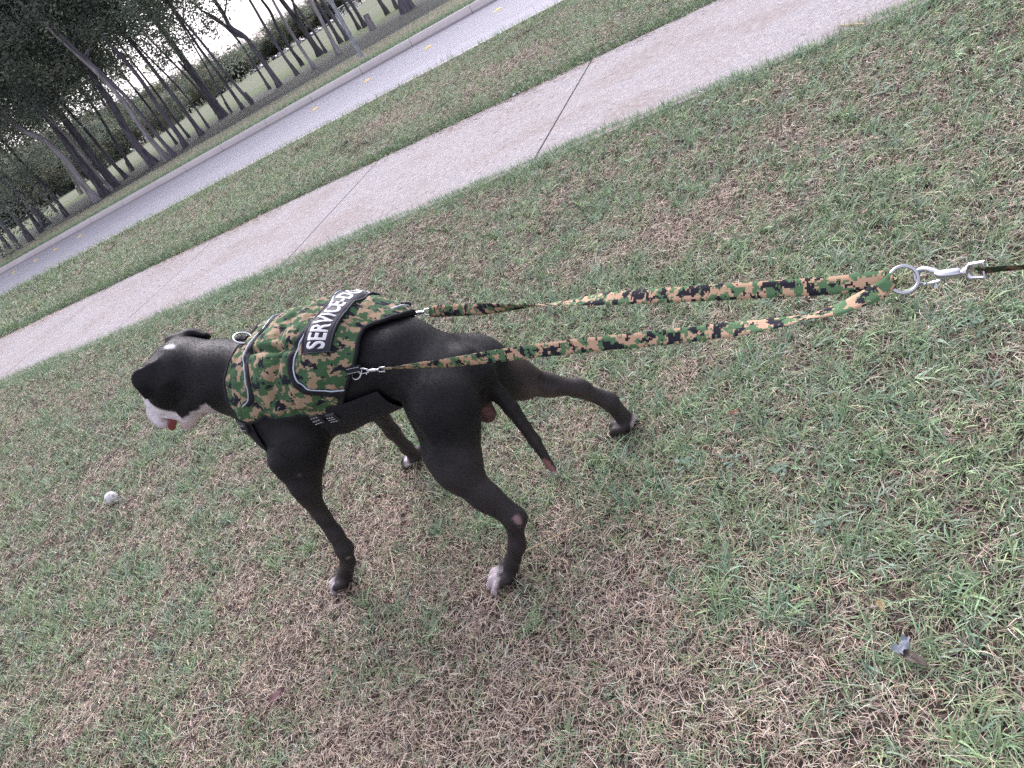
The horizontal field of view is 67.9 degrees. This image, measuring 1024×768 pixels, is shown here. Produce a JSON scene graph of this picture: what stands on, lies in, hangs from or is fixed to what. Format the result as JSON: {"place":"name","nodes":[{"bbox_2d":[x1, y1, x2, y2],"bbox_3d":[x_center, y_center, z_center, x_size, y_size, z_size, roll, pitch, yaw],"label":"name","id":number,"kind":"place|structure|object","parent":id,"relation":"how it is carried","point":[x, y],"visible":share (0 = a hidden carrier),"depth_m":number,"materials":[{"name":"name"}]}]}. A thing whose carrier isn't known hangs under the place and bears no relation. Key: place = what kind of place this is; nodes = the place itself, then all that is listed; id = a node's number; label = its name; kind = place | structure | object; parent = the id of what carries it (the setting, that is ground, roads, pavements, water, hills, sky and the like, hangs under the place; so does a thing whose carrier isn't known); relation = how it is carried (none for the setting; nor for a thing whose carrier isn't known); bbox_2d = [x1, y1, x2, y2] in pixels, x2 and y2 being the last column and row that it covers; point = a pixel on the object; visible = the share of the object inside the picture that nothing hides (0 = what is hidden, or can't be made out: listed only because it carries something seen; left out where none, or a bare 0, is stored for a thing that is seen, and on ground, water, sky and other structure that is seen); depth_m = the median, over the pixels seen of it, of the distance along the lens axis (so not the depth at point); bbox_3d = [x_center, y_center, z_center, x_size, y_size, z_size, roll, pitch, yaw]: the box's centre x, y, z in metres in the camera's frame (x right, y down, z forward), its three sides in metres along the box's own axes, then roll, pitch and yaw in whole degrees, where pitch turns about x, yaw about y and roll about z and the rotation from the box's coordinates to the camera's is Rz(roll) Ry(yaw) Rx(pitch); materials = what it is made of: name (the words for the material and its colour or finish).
{"place":"outdoors","nodes":[
{"label":"outdoors","id":0,"kind":"place"},
{"bbox_2d":[0,0,365,151],"label":"sky","id":1,"kind":"structure","parent":0,"point":[248,22],"materials":[{"name":"white"}]},
{"bbox_2d":[0,0,475,267],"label":"roadside grass","id":2,"kind":"structure","parent":0,"point":[293,99],"depth_m":19.16,"materials":[{"name":"green plant"}]},
{"bbox_2d":[0,0,559,294],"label":"road","id":3,"kind":"structure","parent":0,"point":[471,30],"depth_m":14.95,"materials":[{"name":"grey asphalt"}]},
{"bbox_2d":[0,0,715,337],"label":"verge grass","id":4,"kind":"structure","parent":0,"point":[164,252],"depth_m":8.93,"materials":[{"name":"green plant"}]},
{"bbox_2d":[0,0,933,380],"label":"sidewalk","id":5,"kind":"structure","parent":0,"point":[706,44],"depth_m":5.62,"materials":[{"name":"grey concrete"}]},
{"bbox_2d":[1,0,852,366],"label":"grass clippings","id":6,"kind":"object","parent":5,"relation":"on","point":[343,178],"depth_m":6.91,"materials":[{"name":"green plant"}]},
{"bbox_2d":[0,0,1023,767],"bbox_3d":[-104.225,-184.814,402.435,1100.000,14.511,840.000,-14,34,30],"label":"ground","id":7,"kind":"structure","parent":0,"point":[74,202],"depth_m":2.21,"materials":[{"name":"green plant"}]},
{"bbox_2d":[0,233,13,254],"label":"grove tree","id":8,"kind":"object","parent":7,"relation":"on","point":[2,239],"visible":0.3,"depth_m":26.52,"materials":[{"name":"green plant"}]},
{"bbox_2d":[0,131,19,239],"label":"grove tree","id":9,"kind":"object","parent":7,"relation":"on","point":[6,170],"visible":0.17,"depth_m":39.11,"materials":[{"name":"green plant"}]},
{"bbox_2d":[0,179,44,232],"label":"grove tree","id":10,"kind":"object","parent":7,"relation":"on","point":[33,220],"visible":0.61,"depth_m":28.55,"materials":[{"name":"brown plant"}]},
{"bbox_2d":[0,155,46,234],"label":"bushy tree","id":11,"kind":"object","parent":7,"relation":"on","point":[9,216],"visible":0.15,"depth_m":222.66,"materials":[{"name":"green plant"}]},
{"bbox_2d":[1,171,51,227],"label":"grove tree","id":12,"kind":"object","parent":7,"relation":"on","point":[43,224],"visible":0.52,"depth_m":30.13,"materials":[{"name":"brown plant"}]},
{"bbox_2d":[1,146,56,210],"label":"grove tree","id":13,"kind":"object","parent":7,"relation":"on","point":[44,197],"visible":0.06,"depth_m":38.10,"materials":[{"name":"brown plant"}]},
{"bbox_2d":[0,105,67,260],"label":"grove tree","id":14,"kind":"object","parent":7,"relation":"on","point":[16,243],"visible":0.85,"depth_m":25.72,"materials":[{"name":"green plant"}]},
{"bbox_2d":[1,139,69,217],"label":"grove tree","id":15,"kind":"object","parent":7,"relation":"on","point":[61,207],"visible":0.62,"depth_m":27.83,"materials":[{"name":"brown plant"}]},
{"bbox_2d":[0,77,76,242],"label":"grove tree","id":16,"kind":"object","parent":7,"relation":"on","point":[29,237],"visible":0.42,"depth_m":26.16,"materials":[{"name":"green plant"}]},
{"bbox_2d":[1,142,79,207],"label":"bushy tree","id":17,"kind":"object","parent":7,"relation":"on","point":[41,186],"visible":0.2,"depth_m":210.50,"materials":[{"name":"green plant"}]},
{"bbox_2d":[5,58,83,194],"bbox_3d":[-23.895,-15.391,35.533,8.664,13.859,8.095,-14,34,30],"label":"grove tree","id":18,"kind":"object","parent":7,"relation":"on","point":[79,189],"visible":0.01,"depth_m":39.24,"materials":[{"name":"green plant"}]},
{"bbox_2d":[0,34,101,204],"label":"grove tree","id":19,"kind":"object","parent":7,"relation":"on","point":[93,196],"visible":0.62,"depth_m":25.18,"materials":[{"name":"grey plant"}]},
{"bbox_2d":[0,4,109,196],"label":"grove tree","id":20,"kind":"object","parent":7,"relation":"on","point":[101,189],"visible":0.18,"depth_m":26.25,"materials":[{"name":"green plant"}]},
{"bbox_2d":[5,61,107,183],"bbox_3d":[-22.673,-14.330,32.951,8.185,13.584,8.792,-14,34,30],"label":"grove tree","id":21,"kind":"object","parent":7,"relation":"on","point":[35,145],"visible":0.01,"depth_m":35.30,"materials":[{"name":"green plant"}]},
{"bbox_2d":[0,0,115,191],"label":"grove tree","id":22,"kind":"object","parent":7,"relation":"on","point":[109,186],"visible":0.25,"depth_m":25.48,"materials":[{"name":"green plant"}]},
{"bbox_2d":[23,138,104,201],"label":"bushy tree","id":23,"kind":"object","parent":7,"relation":"on","point":[64,184],"visible":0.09,"depth_m":225.04,"materials":[{"name":"green plant"}]},
{"bbox_2d":[0,0,136,188],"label":"grove tree","id":24,"kind":"object","parent":7,"relation":"on","point":[107,175],"visible":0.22,"depth_m":26.01,"materials":[{"name":"green plant"}]},
{"bbox_2d":[1,18,135,180],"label":"grove tree","id":25,"kind":"object","parent":7,"relation":"on","point":[123,174],"visible":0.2,"depth_m":27.77,"materials":[{"name":"green plant"}]},
{"bbox_2d":[6,24,134,171],"bbox_3d":[-18.029,-12.731,27.802,7.647,11.851,7.929,-14,34,30],"label":"grove tree","id":26,"kind":"object","parent":7,"relation":"on","point":[129,164],"visible":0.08,"depth_m":30.40,"materials":[{"name":"green plant"}]},
{"bbox_2d":[33,127,114,185],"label":"bushy tree","id":27,"kind":"object","parent":7,"relation":"on","point":[53,174],"visible":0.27,"depth_m":204.34,"materials":[{"name":"green plant"}]},
{"bbox_2d":[12,37,135,127],"bbox_3d":[-20.106,-15.177,31.762,6.774,13.573,6.975,-43,31,-19],"label":"grove tree","id":28,"kind":"object","parent":7,"relation":"on","point":[103,86],"depth_m":33.18,"materials":[{"name":"green plant"}]},
{"bbox_2d":[0,0,159,167],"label":"grove tree","id":29,"kind":"object","parent":7,"relation":"on","point":[149,159],"visible":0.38,"depth_m":24.18,"materials":[{"name":"green plant"}]},
{"bbox_2d":[0,0,170,161],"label":"grove tree","id":30,"kind":"object","parent":7,"relation":"on","point":[164,155],"visible":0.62,"depth_m":23.00,"materials":[{"name":"green plant"}]},
{"bbox_2d":[0,0,176,157],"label":"grove tree","id":31,"kind":"object","parent":7,"relation":"on","point":[170,150],"visible":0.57,"depth_m":22.93,"materials":[{"name":"green plant"}]},
{"bbox_2d":[0,0,188,148],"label":"grove tree","id":32,"kind":"object","parent":7,"relation":"on","point":[182,141],"visible":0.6,"depth_m":23.58,"materials":[{"name":"green plant"}]},
{"bbox_2d":[19,3,177,144],"bbox_3d":[-16.586,-14.043,27.581,7.446,12.624,7.475,-14,34,30],"label":"grove tree","id":33,"kind":"object","parent":7,"relation":"on","point":[175,141],"visible":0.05,"depth_m":29.29,"materials":[{"name":"green plant"}]},
{"bbox_2d":[18,0,190,137],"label":"grove tree","id":34,"kind":"object","parent":7,"relation":"on","point":[166,106],"visible":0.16,"depth_m":27.87,"materials":[{"name":"green plant"}]},
{"bbox_2d":[71,105,140,151],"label":"tree","id":35,"kind":"object","parent":7,"relation":"on","point":[88,116],"visible":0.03,"depth_m":301.22,"materials":[{"name":"green plant"}]},
{"bbox_2d":[5,0,209,128],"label":"grove tree","id":36,"kind":"object","parent":7,"relation":"on","point":[195,108],"visible":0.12,"depth_m":26.60,"materials":[{"name":"brown plant"}]},
{"bbox_2d":[0,0,215,136],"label":"grove tree","id":37,"kind":"object","parent":7,"relation":"on","point":[199,131],"visible":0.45,"depth_m":24.77,"materials":[{"name":"green plant"}]},
{"bbox_2d":[79,112,139,165],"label":"bushy tree","id":38,"kind":"object","parent":7,"relation":"on","point":[118,155],"visible":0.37,"depth_m":215.68,"materials":[{"name":"green plant"}]},
{"bbox_2d":[104,491,118,503],"bbox_3d":[-1.937,0.551,3.680,0.063,0.063,0.063,-14,34,30],"label":"ball","id":39,"kind":"object","parent":7,"relation":"on","point":[109,497],"visible":0.92,"depth_m":3.66,"materials":[{"name":"white plastic"}]},
{"bbox_2d":[2,0,228,119],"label":"grove tree","id":40,"kind":"object","parent":7,"relation":"on","point":[221,112],"visible":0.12,"depth_m":27.87,"materials":[{"name":"green plant"}]},
{"bbox_2d":[101,101,157,148],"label":"bushy tree","id":41,"kind":"object","parent":7,"relation":"on","point":[135,128],"visible":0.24,"depth_m":220.38,"materials":[{"name":"green plant"}]},
{"bbox_2d":[114,82,155,142],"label":"tree","id":42,"kind":"object","parent":7,"relation":"on","point":[128,93],"visible":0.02,"depth_m":298.59,"materials":[{"name":"green plant"}]},
{"bbox_2d":[34,0,254,104],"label":"grove tree","id":43,"kind":"object","parent":7,"relation":"on","point":[245,95],"visible":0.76,"depth_m":24.41,"materials":[{"name":"green plant"}]},
{"bbox_2d":[122,78,183,138],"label":"tree","id":44,"kind":"object","parent":7,"relation":"on","point":[137,89],"visible":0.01,"depth_m":292.87,"materials":[{"name":"green plant"}]},
{"bbox_2d":[128,95,178,138],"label":"bushy tree","id":45,"kind":"object","parent":7,"relation":"on","point":[151,118],"visible":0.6,"depth_m":189.14,"materials":[{"name":"green plant"}]},
{"bbox_2d":[65,0,244,109],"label":"grove tree","id":46,"kind":"object","parent":7,"relation":"on","point":[207,27],"visible":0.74,"depth_m":24.44,"materials":[{"name":"green plant"}]},
{"bbox_2d":[133,90,181,128],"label":"bushy tree","id":47,"kind":"object","parent":7,"relation":"on","point":[156,96],"visible":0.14,"depth_m":244.87,"materials":[{"name":"green plant"}]},
{"bbox_2d":[114,0,215,114],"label":"grove tree","id":48,"kind":"object","parent":7,"relation":"on","point":[191,82],"visible":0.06,"depth_m":32.24,"materials":[{"name":"green plant"}]},
{"bbox_2d":[139,76,190,131],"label":"tree","id":49,"kind":"object","parent":7,"relation":"on","point":[172,87],"visible":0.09,"depth_m":289.19,"materials":[{"name":"green plant"}]},
{"bbox_2d":[152,74,194,112],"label":"tree","id":50,"kind":"object","parent":7,"relation":"on","point":[190,110],"visible":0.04,"depth_m":387.61,"materials":[{"name":"green plant"}]},
{"bbox_2d":[158,88,191,124],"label":"bushy tree","id":51,"kind":"object","parent":7,"relation":"on","point":[172,101],"visible":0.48,"depth_m":209.94,"materials":[{"name":"green plant"}]},
{"bbox_2d":[167,59,204,105],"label":"tree","id":52,"kind":"object","parent":7,"relation":"on","point":[179,77],"visible":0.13,"depth_m":381.80,"materials":[{"name":"green plant"}]},
{"bbox_2d":[176,57,216,110],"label":"tree","id":53,"kind":"object","parent":7,"relation":"on","point":[199,101],"visible":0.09,"depth_m":376.61,"materials":[{"name":"green plant"}]},
{"bbox_2d":[177,66,224,108],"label":"bushy tree","id":54,"kind":"object","parent":7,"relation":"on","point":[194,93],"visible":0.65,"depth_m":252.82,"materials":[{"name":"green plant"}]},
{"bbox_2d":[175,16,232,112],"bbox_3d":[-10.752,-13.557,26.189,3.350,7.782,0.812,-30,29,5],"label":"grove tree","id":55,"kind":"object","parent":7,"relation":"on","point":[227,105],"visible":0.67,"depth_m":27.68,"materials":[{"name":"grey plant"}]},
{"bbox_2d":[191,47,229,92],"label":"tree","id":56,"kind":"object","parent":7,"relation":"on","point":[204,59],"visible":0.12,"depth_m":370.71,"materials":[{"name":"green plant"}]},
{"bbox_2d":[193,62,232,96],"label":"bushy tree","id":57,"kind":"object","parent":7,"relation":"on","point":[221,83],"visible":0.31,"depth_m":275.78,"materials":[{"name":"green plant"}]},
{"bbox_2d":[203,48,249,84],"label":"tree","id":58,"kind":"object","parent":7,"relation":"on","point":[240,77],"visible":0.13,"depth_m":369.98,"materials":[{"name":"green plant"}]},
{"bbox_2d":[191,0,270,89],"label":"grove tree","id":59,"kind":"object","parent":7,"relation":"on","point":[268,86],"visible":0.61,"depth_m":27.42,"materials":[{"name":"brown plant"}]},
{"bbox_2d":[217,48,257,83],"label":"tree","id":60,"kind":"object","parent":7,"relation":"on","point":[251,66],"visible":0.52,"depth_m":368.19,"materials":[{"name":"green plant"}]},
{"bbox_2d":[204,0,282,87],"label":"grove tree","id":61,"kind":"object","parent":7,"relation":"on","point":[232,30],"visible":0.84,"depth_m":25.30,"materials":[{"name":"brown plant"}]},
{"bbox_2d":[0,0,496,274],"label":"kerb","id":62,"kind":"structure","parent":7,"relation":"on","point":[423,35],"depth_m":17.51,"materials":[{"name":"concrete"}]},
{"bbox_2d":[234,37,269,76],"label":"tree","id":63,"kind":"object","parent":7,"relation":"on","point":[238,46],"visible":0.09,"depth_m":466.21,"materials":[{"name":"green plant"}]},
{"bbox_2d":[245,36,269,65],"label":"tree","id":64,"kind":"object","parent":7,"relation":"on","point":[256,38],"visible":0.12,"depth_m":467.73,"materials":[{"name":"green plant"}]},
{"bbox_2d":[251,38,279,63],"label":"tree","id":65,"kind":"object","parent":7,"relation":"on","point":[269,54],"visible":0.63,"depth_m":453.93,"materials":[{"name":"green plant"}]},
{"bbox_2d":[250,16,290,59],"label":"tree","id":66,"kind":"object","parent":7,"relation":"on","point":[263,39],"visible":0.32,"depth_m":451.55,"materials":[{"name":"green plant"}]},
{"bbox_2d":[248,0,299,75],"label":"grove tree","id":67,"kind":"object","parent":7,"relation":"on","point":[294,70],"visible":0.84,"depth_m":25.52,"materials":[{"name":"grey plant"}]},
{"bbox_2d":[267,687,284,708],"bbox_3d":[-0.610,0.810,1.965,0.031,0.014,0.058,-14,34,30],"label":"fallen leaf","id":68,"kind":"object","parent":7,"relation":"on","point":[274,696],"visible":1,"depth_m":1.97,"materials":[{"name":"red"}]},
{"bbox_2d":[257,12,302,53],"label":"tree","id":69,"kind":"object","parent":7,"relation":"on","point":[285,47],"visible":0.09,"depth_m":455.91,"materials":[{"name":"green plant"}]},
{"bbox_2d":[2,0,562,294],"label":"kerb","id":70,"kind":"structure","parent":7,"relation":"on","point":[349,112],"depth_m":10.79,"materials":[{"name":"concrete"}]},
{"bbox_2d":[260,0,304,66],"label":"grove tree","id":71,"kind":"object","parent":7,"relation":"on","point":[299,60],"visible":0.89,"depth_m":29.19,"materials":[{"name":"grey plant"}]},
{"bbox_2d":[265,5,312,48],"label":"tree","id":72,"kind":"object","parent":7,"relation":"on","point":[278,37],"visible":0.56,"depth_m":440.32,"materials":[{"name":"green plant"}]},
{"bbox_2d":[271,0,316,70],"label":"grove tree","id":73,"kind":"object","parent":7,"relation":"on","point":[311,64],"visible":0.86,"depth_m":23.19,"materials":[{"name":"grey plant"}]},
{"bbox_2d":[279,2,319,40],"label":"tree","id":74,"kind":"object","parent":7,"relation":"on","point":[290,20],"visible":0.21,"depth_m":439.66,"materials":[{"name":"green plant"}]},
{"bbox_2d":[279,0,323,56],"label":"grove tree","id":75,"kind":"object","parent":7,"relation":"on","point":[318,50],"visible":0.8,"depth_m":28.48,"materials":[{"name":"plant"}]},
{"bbox_2d":[291,0,327,52],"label":"grove tree","id":76,"kind":"object","parent":7,"relation":"on","point":[313,31],"visible":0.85,"depth_m":27.90,"materials":[{"name":"grey plant"}]},
{"bbox_2d":[299,0,340,29],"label":"tree","id":77,"kind":"object","parent":7,"relation":"on","point":[312,16],"visible":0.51,"depth_m":429.81,"materials":[{"name":"green plant"}]},
{"bbox_2d":[308,0,341,54],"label":"grove tree","id":78,"kind":"object","parent":7,"relation":"on","point":[337,50],"visible":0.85,"depth_m":23.24,"materials":[{"name":"grey plant"}]},
{"bbox_2d":[313,0,342,44],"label":"grove tree","id":79,"kind":"object","parent":7,"relation":"on","point":[339,39],"visible":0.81,"depth_m":28.14,"materials":[{"name":"grey plant"}]},
{"bbox_2d":[320,0,348,40],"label":"grove tree","id":80,"kind":"object","parent":7,"relation":"on","point":[338,24],"visible":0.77,"depth_m":27.42,"materials":[{"name":"grey plant"}]},
{"bbox_2d":[327,0,352,15],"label":"tree","id":81,"kind":"object","parent":7,"relation":"on","point":[339,3],"visible":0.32,"depth_m":435.68,"materials":[{"name":"green plant"}]},
{"bbox_2d":[328,0,364,59],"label":"street pole","id":82,"kind":"object","parent":7,"relation":"on","point":[346,29],"visible":0.84,"depth_m":17.47,"materials":[{"name":"metal"}]},
{"bbox_2d":[341,0,360,30],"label":"grove tree","id":83,"kind":"object","parent":7,"relation":"on","point":[357,26],"visible":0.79,"depth_m":29.31,"materials":[{"name":"grey plant"}]},
{"bbox_2d":[347,0,366,27],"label":"grove tree","id":84,"kind":"object","parent":7,"relation":"on","point":[360,18],"visible":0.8,"depth_m":28.62,"materials":[{"name":"grey plant"}]},
{"bbox_2d":[363,13,376,31],"bbox_3d":[-4.638,-11.749,24.804,0.331,0.615,0.340,-14,34,30],"label":"tree stump","id":85,"kind":"object","parent":7,"relation":"on","point":[371,25],"visible":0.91,"depth_m":24.70,"materials":[{"name":"wood"}]},
{"bbox_2d":[377,0,389,15],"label":"grove tree","id":86,"kind":"object","parent":7,"relation":"on","point":[386,11],"visible":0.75,"depth_m":27.89,"materials":[{"name":"grey plant"}]},
{"bbox_2d":[130,316,637,594],"bbox_3d":[-0.411,0.097,2.099,1.248,0.820,0.640,-14,34,30],"label":"dog","id":87,"kind":"object","parent":7,"relation":"on","point":[177,376],"visible":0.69,"depth_m":1.91},
{"bbox_2d":[223,289,416,450],"bbox_3d":[-0.450,-0.063,2.000,0.530,0.375,0.410,-14,34,30],"label":"dog vest","id":88,"kind":"object","parent":87,"relation":"attached to","point":[293,363],"visible":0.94,"depth_m":1.86,"materials":[{"name":"fabric"}]},
{"bbox_2d":[359,264,920,374],"bbox_3d":[0.099,-0.099,1.560,1.277,0.109,0.320,0,42,44],"label":"leash coupler","id":89,"kind":"object","parent":88,"relation":"attached to","point":[872,287],"visible":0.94,"depth_m":1.43,"materials":[{"name":"multicoloured fabric"}]},
{"bbox_2d":[912,260,1023,287],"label":"leash","id":90,"kind":"object","parent":89,"relation":"hanging from","point":[950,273],"visible":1,"depth_m":1.15,"materials":[{"name":"silver metal"}]},
{"bbox_2d":[397,0,414,14],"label":"grove tree","id":91,"kind":"object","parent":7,"relation":"on","point":[404,6],"visible":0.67,"depth_m":23.19,"materials":[{"name":"grey plant"}]},
{"bbox_2d":[289,20,547,154],"bbox_3d":[-1.555,-3.085,8.831,4.170,0.050,2.083,-14,34,30],"label":"dead thatch","id":92,"kind":"object","parent":7,"relation":"on","point":[357,145],"visible":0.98,"depth_m":8.51,"materials":[{"name":"brown plant"}]},
{"bbox_2d":[525,526,578,551],"bbox_3d":[0.085,0.395,1.918,0.189,0.018,0.018,-28,29,9],"label":"dry stalk","id":93,"kind":"object","parent":7,"relation":"on","point":[551,538],"visible":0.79,"depth_m":1.92,"materials":[{"name":"beige plant"}]},
{"bbox_2d":[675,456,694,472],"bbox_3d":[0.434,0.203,1.915,0.048,0.022,0.064,-14,34,30],"label":"clover weed","id":94,"kind":"object","parent":7,"relation":"on","point":[686,459],"visible":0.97,"depth_m":1.92,"materials":[{"name":"green plant"}]},
{"bbox_2d":[719,452,745,468],"bbox_3d":[0.533,0.187,1.842,0.062,0.021,0.048,-14,34,30],"label":"clover weed","id":95,"kind":"object","parent":7,"relation":"on","point":[722,456],"visible":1,"depth_m":1.84,"materials":[{"name":"green plant"}]},
{"bbox_2d":[768,462,787,479],"bbox_3d":[0.614,0.197,1.742,0.039,0.018,0.052,-33,29,-1],"label":"clover weed","id":96,"kind":"object","parent":7,"relation":"on","point":[781,468],"visible":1,"depth_m":1.74,"materials":[{"name":"green plant"}]},
{"bbox_2d":[810,513,835,533],"bbox_3d":[0.643,0.289,1.578,0.043,0.022,0.055,-22,31,19],"label":"clover weed","id":97,"kind":"object","parent":7,"relation":"on","point":[818,524],"visible":1,"depth_m":1.57,"materials":[{"name":"green plant"}]},
{"bbox_2d":[876,598,885,612],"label":"fallen leaf","id":98,"kind":"object","parent":7,"relation":"on","point":[880,603],"visible":1,"depth_m":1.37,"materials":[{"name":"yellow plant"}]},
{"bbox_2d":[891,634,909,653],"bbox_3d":[0.666,0.445,1.299,0.034,0.013,0.023,-42,30,-18],"label":"plastic scrap","id":99,"kind":"object","parent":7,"relation":"on","point":[904,644],"visible":1,"depth_m":1.30,"materials":[{"name":"grey plastic"}]},
{"bbox_2d":[899,649,927,665],"bbox_3d":[0.670,0.458,1.283,0.019,0.010,0.063,-42,30,-17],"label":"fallen leaf","id":100,"kind":"object","parent":7,"relation":"on","point":[913,657],"visible":1,"depth_m":1.28,"materials":[{"name":"brown plant"}]},
{"bbox_2d":[965,315,994,335],"bbox_3d":[1.097,-0.138,1.789,0.059,0.023,0.050,-45,31,-22],"label":"clover weed","id":101,"kind":"object","parent":7,"relation":"on","point":[975,320],"visible":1,"depth_m":1.79,"materials":[{"name":"green plant"}]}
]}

